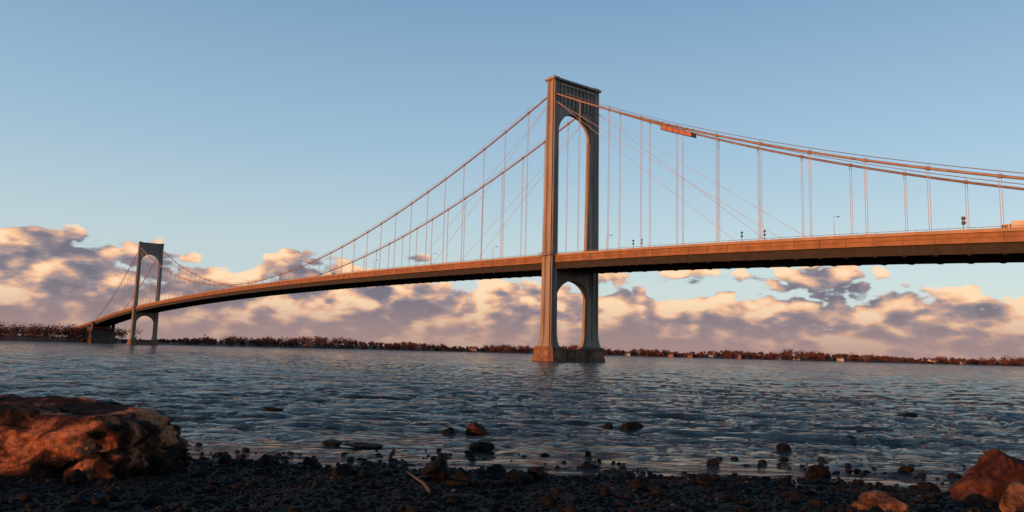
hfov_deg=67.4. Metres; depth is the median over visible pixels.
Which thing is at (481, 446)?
shore rock
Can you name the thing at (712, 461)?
shore rock
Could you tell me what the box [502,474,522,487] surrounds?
shore rock
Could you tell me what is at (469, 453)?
shallow water stones
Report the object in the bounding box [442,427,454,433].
shore rock
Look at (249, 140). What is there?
sky
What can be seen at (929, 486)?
shore rock
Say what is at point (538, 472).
shore rock
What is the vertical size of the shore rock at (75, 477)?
0.426 m
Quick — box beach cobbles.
[0,452,1022,511]
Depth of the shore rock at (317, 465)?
20.57 m
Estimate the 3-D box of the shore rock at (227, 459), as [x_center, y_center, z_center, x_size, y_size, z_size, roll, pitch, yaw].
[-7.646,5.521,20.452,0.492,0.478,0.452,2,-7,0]
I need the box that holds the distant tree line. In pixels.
[0,322,1023,365]
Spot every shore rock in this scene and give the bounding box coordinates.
[63,469,87,484]
[217,454,232,465]
[257,454,273,468]
[263,407,283,410]
[302,456,314,463]
[310,462,322,469]
[321,439,341,445]
[330,463,350,476]
[339,442,383,447]
[421,453,451,481]
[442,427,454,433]
[445,472,471,488]
[466,422,488,435]
[469,442,494,451]
[481,463,506,480]
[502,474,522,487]
[503,469,533,482]
[527,466,547,478]
[581,461,596,467]
[602,423,612,429]
[620,421,643,429]
[626,475,650,491]
[692,473,713,485]
[706,458,718,464]
[776,443,790,450]
[805,464,830,477]
[896,412,917,417]
[898,465,914,471]
[917,482,941,491]
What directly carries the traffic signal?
on the suspension bridge
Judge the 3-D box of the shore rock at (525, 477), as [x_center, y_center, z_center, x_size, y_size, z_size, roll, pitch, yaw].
[0.182,5.401,18.494,0.723,0.512,0.821,0,-7,15]
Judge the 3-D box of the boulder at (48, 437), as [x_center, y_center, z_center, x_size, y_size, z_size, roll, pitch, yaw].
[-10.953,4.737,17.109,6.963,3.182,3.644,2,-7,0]
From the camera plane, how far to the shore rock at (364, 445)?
25.77 m
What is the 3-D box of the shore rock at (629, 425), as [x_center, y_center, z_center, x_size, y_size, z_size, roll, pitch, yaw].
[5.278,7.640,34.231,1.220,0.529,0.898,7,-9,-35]
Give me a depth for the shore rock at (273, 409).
38.91 m
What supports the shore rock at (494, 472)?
on the ground
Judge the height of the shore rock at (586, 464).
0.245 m
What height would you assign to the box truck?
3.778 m
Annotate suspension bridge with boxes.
[68,73,1023,361]
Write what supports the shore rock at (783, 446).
in the water at (692, 415)
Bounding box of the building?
[304,341,313,346]
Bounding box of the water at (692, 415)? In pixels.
[0,341,1023,492]
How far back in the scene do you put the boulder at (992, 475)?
16.32 m
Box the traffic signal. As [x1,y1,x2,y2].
[961,216,965,229]
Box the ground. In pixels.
[0,335,1023,511]
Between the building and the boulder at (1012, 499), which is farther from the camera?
the building
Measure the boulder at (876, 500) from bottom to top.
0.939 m
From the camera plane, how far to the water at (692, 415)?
47.40 m
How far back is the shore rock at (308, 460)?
21.61 m
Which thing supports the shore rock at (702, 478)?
on the ground
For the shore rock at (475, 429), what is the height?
0.606 m
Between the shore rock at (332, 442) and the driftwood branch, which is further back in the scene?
the shore rock at (332, 442)
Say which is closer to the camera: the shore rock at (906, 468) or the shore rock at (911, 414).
the shore rock at (906, 468)
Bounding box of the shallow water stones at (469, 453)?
[187,442,965,484]
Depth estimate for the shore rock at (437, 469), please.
17.55 m
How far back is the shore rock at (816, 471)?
21.59 m
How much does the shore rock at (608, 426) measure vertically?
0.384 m
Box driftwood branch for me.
[406,471,431,492]
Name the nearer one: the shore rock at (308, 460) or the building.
the shore rock at (308, 460)
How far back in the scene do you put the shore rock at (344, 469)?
17.59 m
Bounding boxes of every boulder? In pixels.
[0,395,190,480]
[851,490,916,511]
[947,448,1023,508]
[999,480,1023,511]
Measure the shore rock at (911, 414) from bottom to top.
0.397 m
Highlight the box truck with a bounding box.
[1000,220,1023,227]
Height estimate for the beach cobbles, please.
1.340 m
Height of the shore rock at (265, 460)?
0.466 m
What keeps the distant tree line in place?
on the ground
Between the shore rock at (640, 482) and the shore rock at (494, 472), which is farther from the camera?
the shore rock at (494, 472)
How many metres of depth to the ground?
15.31 m
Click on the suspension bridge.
(552, 267)
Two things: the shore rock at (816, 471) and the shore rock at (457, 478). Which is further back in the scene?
the shore rock at (816, 471)
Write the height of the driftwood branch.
0.097 m
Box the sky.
[0,0,1023,362]

